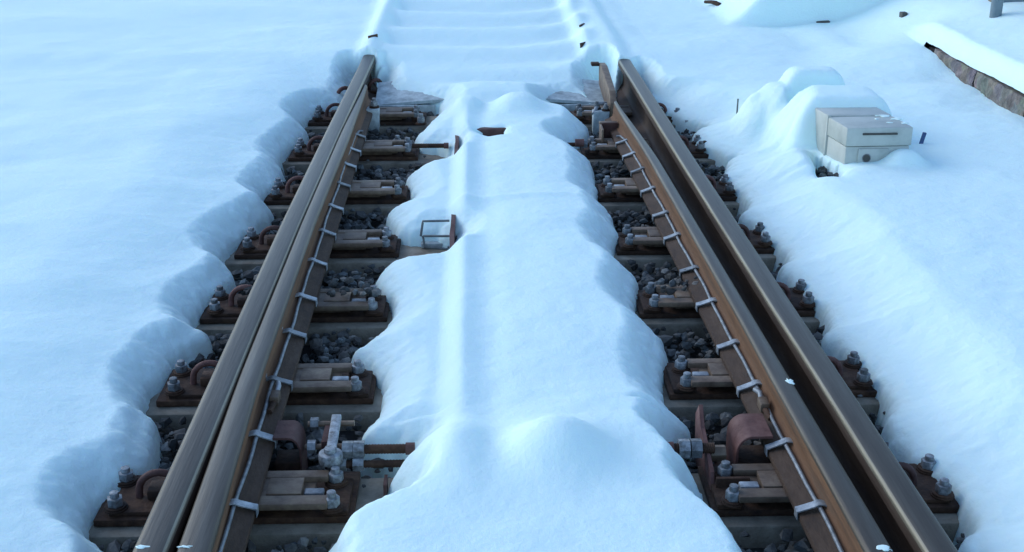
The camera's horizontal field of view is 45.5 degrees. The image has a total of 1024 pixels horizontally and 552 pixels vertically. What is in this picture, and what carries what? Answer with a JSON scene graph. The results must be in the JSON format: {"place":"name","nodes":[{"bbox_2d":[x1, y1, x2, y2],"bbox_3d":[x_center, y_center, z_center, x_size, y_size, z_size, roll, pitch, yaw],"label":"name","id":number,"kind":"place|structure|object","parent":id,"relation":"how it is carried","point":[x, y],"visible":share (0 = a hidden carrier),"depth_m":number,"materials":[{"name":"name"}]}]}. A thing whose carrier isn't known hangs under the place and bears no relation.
{"place":"outdoors","nodes":[
{"label":"outdoors","id":0,"kind":"place"},
{"bbox_2d":[98,43,964,551],"bbox_3d":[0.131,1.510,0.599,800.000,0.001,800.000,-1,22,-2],"label":"ground","id":1,"kind":"structure","parent":0,"point":[350,435],"depth_m":3.79,"materials":[{"name":"grey gravel"}]},
{"bbox_2d":[305,414,354,466],"bbox_3d":[-0.455,0.409,3.006,0.117,0.074,0.213,-1,22,-2],"label":"upright link","id":2,"kind":"object","parent":1,"relation":"on","point":[330,454],"visible":0.99,"depth_m":3.01,"materials":[{"name":"metal"}]},
{"bbox_2d":[340,440,414,457],"bbox_3d":[-0.327,0.421,2.969,0.180,0.042,0.042,-1,22,-2],"label":"drive rod","id":3,"kind":"object","parent":2,"relation":"attached to","point":[355,449],"visible":0.99,"depth_m":2.96,"materials":[{"name":"metal"}]},
{"bbox_2d":[449,135,458,247],"bbox_3d":[0.027,-0.144,4.514,0.511,0.127,3.400,-1,22,-2],"label":"trough cover","id":4,"kind":"object","parent":1,"relation":"on","point":[453,223],"visible":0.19,"depth_m":4.48,"materials":[{"name":"metal"}]},
{"bbox_2d":[477,127,505,135],"bbox_3d":[-0.095,-0.676,5.696,0.190,0.040,0.080,-1,22,-2],"label":"cover bar","id":5,"kind":"object","parent":4,"relation":"on","point":[488,131],"visible":0.26,"depth_m":5.66,"materials":[{"name":"brown metal"}]},
{"bbox_2d":[305,116,674,138],"bbox_3d":[-0.048,-0.707,6.336,2.603,0.202,0.249,-1,22,-2],"label":"railway sleeper","id":6,"kind":"object","parent":1,"relation":"on","point":[382,128],"depth_m":6.18,"materials":[{"name":"wood"}]},
{"bbox_2d":[308,103,426,125],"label":"slide chair","id":7,"kind":"object","parent":6,"relation":"on","point":[395,116],"visible":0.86,"depth_m":6.21,"materials":[{"name":"metal"}]},
{"bbox_2d":[366,98,379,134],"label":"hinge block","id":8,"kind":"structure","parent":6,"relation":"on","point":[374,108],"depth_m":6.13,"materials":[{"name":"grey metal"}]},
{"bbox_2d":[415,113,426,125],"bbox_3d":[-0.459,-0.791,6.146,0.058,0.054,0.058,-1,22,-2],"label":"track bolt","id":9,"kind":"object","parent":6,"relation":"on","point":[420,119],"visible":1,"depth_m":6.13,"materials":[{"name":"grey metal"}]},
{"bbox_2d":[591,101,609,135],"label":"hinge block","id":10,"kind":"structure","parent":6,"relation":"on","point":[598,113],"depth_m":6.09,"materials":[{"name":"grey metal"}]},
{"bbox_2d":[569,103,679,123],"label":"slide chair","id":11,"kind":"object","parent":6,"relation":"on","point":[583,114],"visible":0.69,"depth_m":6.25,"materials":[{"name":"metal"}]},
{"bbox_2d":[376,79,603,115],"bbox_3d":[-0.108,-0.971,6.582,1.240,0.150,0.340,-1,22,-2],"label":"stretcher plate","id":12,"kind":"object","parent":1,"relation":"on","point":[388,94],"visible":0.27,"depth_m":6.49,"materials":[{"name":"grey metal"}]},
{"bbox_2d":[591,62,616,116],"bbox_3d":[0.474,-0.969,6.355,0.079,0.172,0.619,-1,22,-2],"label":"guard plate","id":13,"kind":"object","parent":12,"relation":"on","point":[607,89],"visible":0.84,"depth_m":6.29,"materials":[{"name":"metal"}]},
{"bbox_2d":[282,149,714,175],"bbox_3d":[-0.030,-0.472,5.736,2.601,0.202,0.247,-1,22,-2],"label":"railway sleeper","id":14,"kind":"object","parent":1,"relation":"on","point":[302,166],"depth_m":5.58,"materials":[{"name":"wood"}]},
{"bbox_2d":[288,136,418,161],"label":"slide chair","id":15,"kind":"object","parent":14,"relation":"on","point":[386,150],"visible":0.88,"depth_m":5.61,"materials":[{"name":"metal"}]},
{"bbox_2d":[406,142,448,149],"bbox_3d":[-0.389,-0.600,5.627,0.194,0.037,0.037,-1,22,-2],"label":"short rod","id":16,"kind":"object","parent":15,"relation":"in","point":[436,145],"visible":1,"depth_m":5.62,"materials":[{"name":"metal"}]},
{"bbox_2d":[599,121,617,143],"bbox_3d":[0.459,-0.642,5.775,0.087,0.150,0.145,-1,22,-2],"label":"box bracket","id":17,"kind":"object","parent":14,"relation":"on","point":[606,128],"visible":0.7,"depth_m":5.79,"materials":[{"name":"metal"}]},
{"bbox_2d":[580,135,708,158],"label":"slide chair","id":18,"kind":"object","parent":14,"relation":"on","point":[606,149],"visible":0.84,"depth_m":5.64,"materials":[{"name":"metal"}]},
{"bbox_2d":[568,141,588,147],"bbox_3d":[0.291,-0.608,5.647,0.128,0.034,0.034,-1,22,-2],"label":"stub rod","id":19,"kind":"object","parent":18,"relation":"attached to","point":[586,144],"visible":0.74,"depth_m":5.64,"materials":[{"name":"brown metal"}]},
{"bbox_2d":[575,139,583,146],"bbox_3d":[0.312,-0.614,5.636,0.040,0.035,0.035,-1,22,-2],"label":"rod collar","id":20,"kind":"object","parent":19,"relation":"attached to","point":[579,142],"visible":1,"depth_m":5.62,"materials":[{"name":"brown metal"}]},
{"bbox_2d":[225,244,775,278],"bbox_3d":[0.007,-0.008,4.560,2.602,0.202,0.247,-1,22,-2],"label":"railway sleeper","id":21,"kind":"object","parent":1,"relation":"on","point":[336,265],"depth_m":4.42,"materials":[{"name":"wood"}]},
{"bbox_2d":[234,225,400,258],"bbox_3d":[-0.711,-0.143,4.493,0.594,0.099,0.223,-1,22,-2],"label":"slide chair","id":22,"kind":"object","parent":21,"relation":"on","point":[375,243],"visible":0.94,"depth_m":4.43,"materials":[{"name":"metal"}]},
{"bbox_2d":[420,220,449,249],"bbox_3d":[-0.282,-0.156,4.519,0.119,0.104,0.121,-1,22,-2],"label":"metal frame","id":23,"kind":"object","parent":21,"relation":"on","point":[431,245],"visible":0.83,"depth_m":4.51,"materials":[{"name":"grey metal"}]},
{"bbox_2d":[616,222,774,254],"bbox_3d":[0.677,-0.152,4.533,0.594,0.088,0.223,-1,22,-2],"label":"slide chair","id":24,"kind":"object","parent":21,"relation":"on","point":[640,240],"visible":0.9,"depth_m":4.47,"materials":[{"name":"metal"}]},
{"bbox_2d":[267,201,738,221],"bbox_3d":[-0.011,-0.236,5.140,2.603,0.204,0.246,-1,22,-2],"label":"railway sleeper","id":25,"kind":"object","parent":1,"relation":"on","point":[367,209],"depth_m":5.01,"materials":[{"name":"wood"}]},
{"bbox_2d":[264,176,409,204],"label":"slide chair","id":26,"kind":"object","parent":25,"relation":"on","point":[396,191],"visible":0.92,"depth_m":5.01,"materials":[{"name":"metal"}]},
{"bbox_2d":[133,54,377,551],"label":"stock rail","id":27,"kind":"object","parent":26,"relation":"on","point":[163,529],"visible":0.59,"depth_m":3.13,"materials":[{"name":"metal"}]},
{"bbox_2d":[337,86,347,93],"bbox_3d":[-0.896,-0.952,6.532,0.092,0.130,0.061,-1,22,-2],"label":"rail clip","id":28,"kind":"object","parent":27,"relation":"attached to","point":[340,89],"visible":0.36,"depth_m":6.50,"materials":[{"name":"brown metal"}]},
{"bbox_2d":[367,78,381,93],"bbox_3d":[-0.750,-1.024,6.717,0.092,0.130,0.061,-1,22,-2],"label":"rail clip","id":29,"kind":"object","parent":27,"relation":"attached to","point":[371,82],"visible":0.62,"depth_m":6.69,"materials":[{"name":"brown metal"}]},
{"bbox_2d":[595,174,736,201],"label":"slide chair","id":30,"kind":"object","parent":25,"relation":"on","point":[617,189],"visible":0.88,"depth_m":5.05,"materials":[{"name":"metal"}]},
{"bbox_2d":[195,310,819,344],"bbox_3d":[0.024,0.205,4.020,2.603,0.203,0.247,-1,22,-2],"label":"railway sleeper","id":31,"kind":"object","parent":1,"relation":"on","point":[364,331],"depth_m":3.88,"materials":[{"name":"wood"}]},
{"bbox_2d":[199,284,388,323],"bbox_3d":[-0.697,0.070,3.954,0.594,0.099,0.223,-1,22,-2],"label":"slide chair","id":32,"kind":"object","parent":31,"relation":"on","point":[223,307],"visible":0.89,"depth_m":3.89,"materials":[{"name":"metal"}]},
{"bbox_2d":[636,279,815,318],"bbox_3d":[0.704,0.060,3.994,0.594,0.088,0.223,-1,22,-2],"label":"slide chair","id":33,"kind":"object","parent":31,"relation":"on","point":[653,301],"visible":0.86,"depth_m":3.93,"materials":[{"name":"metal"}]},
{"bbox_2d":[0,0,1023,551],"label":"snow","id":34,"kind":"structure","parent":1,"relation":"on","point":[514,358],"depth_m":4.22,"materials":[{"name":"white snow"}]},
{"bbox_2d":[704,0,720,5],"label":"twig","id":35,"kind":"object","parent":34,"relation":"on","point":[715,3],"visible":1,"depth_m":8.39,"materials":[{"name":"brown wood"}]},
{"bbox_2d":[815,107,912,163],"bbox_3d":[1.448,-0.506,5.124,0.318,0.353,0.388,-1,22,-3],"label":"point machine","id":36,"kind":"object","parent":34,"relation":"on","point":[857,135],"visible":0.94,"depth_m":4.94,"materials":[{"name":"grey metal"}]},
{"bbox_2d":[816,11,927,47],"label":"concrete slab","id":37,"kind":"structure","parent":34,"relation":"on","point":[902,14],"depth_m":7.58,"materials":[{"name":"grey paint"}]},
{"bbox_2d":[919,132,926,143],"bbox_3d":[1.724,-0.501,5.213,0.064,0.232,0.010,-1,22,-2],"label":"marker stake","id":38,"kind":"object","parent":34,"relation":"on","point":[922,139],"visible":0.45,"depth_m":5.18,"materials":[{"name":"blue plastic"}]},
{"bbox_2d":[146,384,879,432],"bbox_3d":[0.041,0.413,3.494,2.602,0.202,0.246,-1,22,-2],"label":"railway sleeper","id":39,"kind":"object","parent":1,"relation":"on","point":[370,413],"depth_m":3.35,"materials":[{"name":"wood"}]},
{"bbox_2d":[156,359,375,406],"bbox_3d":[-0.682,0.277,3.428,0.594,0.099,0.223,-1,22,-2],"label":"slide chair","id":40,"kind":"object","parent":39,"relation":"on","point":[327,383],"visible":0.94,"depth_m":3.38,"materials":[{"name":"metal"}]},
{"bbox_2d":[177,85,372,551],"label":"switch rail","id":41,"kind":"object","parent":40,"relation":"on","point":[210,510],"visible":0.98,"depth_m":3.22,"materials":[{"name":"metal"}]},
{"bbox_2d":[266,381,280,413],"bbox_3d":[-0.619,0.315,3.192,0.026,0.031,0.149,-1,22,-2],"label":"cable joint","id":42,"kind":"object","parent":41,"relation":"attached to","point":[274,397],"visible":1,"depth_m":3.16,"materials":[{"name":"metal"}]},
{"bbox_2d":[272,420,307,470],"bbox_3d":[-0.554,0.441,3.047,0.071,0.135,0.092,-1,22,-2],"label":"lock bracket","id":43,"kind":"object","parent":41,"relation":"attached to","point":[292,459],"visible":0.86,"depth_m":3.03,"materials":[{"name":"brown metal"}]},
{"bbox_2d":[217,130,365,551],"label":"heating rod","id":44,"kind":"object","parent":41,"relation":"attached to","point":[236,501],"visible":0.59,"depth_m":3.29,"materials":[{"name":"grey metal"}]},
{"bbox_2d":[663,351,876,399],"bbox_3d":[0.731,0.267,3.469,0.594,0.088,0.223,-1,22,-2],"label":"slide chair","id":45,"kind":"object","parent":39,"relation":"on","point":[696,379],"visible":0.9,"depth_m":3.41,"materials":[{"name":"metal"}]},
{"bbox_2d":[616,59,957,551],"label":"stock rail","id":46,"kind":"object","parent":45,"relation":"on","point":[903,516],"visible":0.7,"depth_m":3.33,"materials":[{"name":"metal"}]},
{"bbox_2d":[89,473,958,551],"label":"railway sleeper","id":47,"kind":"object","parent":1,"relation":"on","point":[763,531],"depth_m":2.81,"materials":[{"name":"wood"}]},
{"bbox_2d":[93,465,360,526],"bbox_3d":[-0.666,0.494,2.879,0.594,0.099,0.223,-1,22,-2],"label":"slide chair","id":48,"kind":"object","parent":47,"relation":"on","point":[305,496],"visible":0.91,"depth_m":2.83,"materials":[{"name":"metal"}]},
{"bbox_2d":[338,458,404,470],"bbox_3d":[-0.347,0.456,2.962,0.174,0.034,0.034,-1,22,-2],"label":"detector rod","id":49,"kind":"object","parent":48,"relation":"on","point":[358,464],"visible":0.85,"depth_m":2.95,"materials":[{"name":"metal"}]},
{"bbox_2d":[383,474,387,495],"bbox_3d":[-0.286,0.507,2.912,0.038,0.050,0.050,-1,22,-2],"label":"angle stub","id":50,"kind":"object","parent":47,"relation":"on","point":[385,487],"visible":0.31,"depth_m":2.89,"materials":[{"name":"metal"}]},
{"bbox_2d":[695,405,749,489],"bbox_3d":[0.516,0.435,3.010,0.090,0.174,0.254,-1,22,-2],"label":"gusset","id":51,"kind":"object","parent":47,"relation":"on","point":[717,457],"visible":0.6,"depth_m":2.97,"materials":[{"name":"metal"}]},
{"bbox_2d":[668,438,714,457],"bbox_3d":[0.431,0.420,2.972,0.122,0.047,0.047,-1,22,-2],"label":"lock rod","id":52,"kind":"object","parent":51,"relation":"attached to","point":[691,448],"visible":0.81,"depth_m":2.96,"materials":[{"name":"grey metal"}]},
{"bbox_2d":[698,453,959,516],"bbox_3d":[0.760,0.483,2.919,0.594,0.088,0.223,-1,22,-2],"label":"slide chair","id":53,"kind":"object","parent":47,"relation":"on","point":[761,492],"visible":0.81,"depth_m":2.86,"materials":[{"name":"metal"}]},
{"bbox_2d":[605,101,892,551],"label":"switch rail","id":54,"kind":"object","parent":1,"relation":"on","point":[856,528],"visible":0.98,"depth_m":3.21,"materials":[{"name":"metal"}]},
{"bbox_2d":[615,135,843,551],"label":"heating rod","id":55,"kind":"object","parent":54,"relation":"attached to","point":[817,503],"visible":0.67,"depth_m":3.35,"materials":[{"name":"grey metal"}]},
{"bbox_2d":[726,413,772,464],"bbox_3d":[0.593,0.435,3.053,0.092,0.142,0.120,-1,22,-2],"label":"lock bracket","id":56,"kind":"object","parent":54,"relation":"attached to","point":[742,429],"visible":0.74,"depth_m":3.04,"materials":[{"name":"brown metal"}]},
{"bbox_2d":[753,387,769,420],"bbox_3d":[0.648,0.329,3.157,0.026,0.031,0.148,-1,22,-2],"label":"cable joint","id":57,"kind":"object","parent":54,"relation":"attached to","point":[763,404],"visible":1,"depth_m":3.13,"materials":[{"name":"metal"}]},
{"bbox_2d":[929,47,1023,116],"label":"platform kerb","id":58,"kind":"structure","parent":1,"relation":"on","point":[1002,94],"depth_m":5.94,"materials":[{"name":"stone"}]},
{"bbox_2d":[989,0,1003,17],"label":"post","id":59,"kind":"object","parent":58,"relation":"on","point":[996,8],"depth_m":6.62,"materials":[{"name":"grey metal"}]},
{"bbox_2d":[988,0,1023,2],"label":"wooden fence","id":60,"kind":"object","parent":1,"relation":"on","point":[1011,1],"depth_m":6.91,"materials":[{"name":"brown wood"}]}
]}

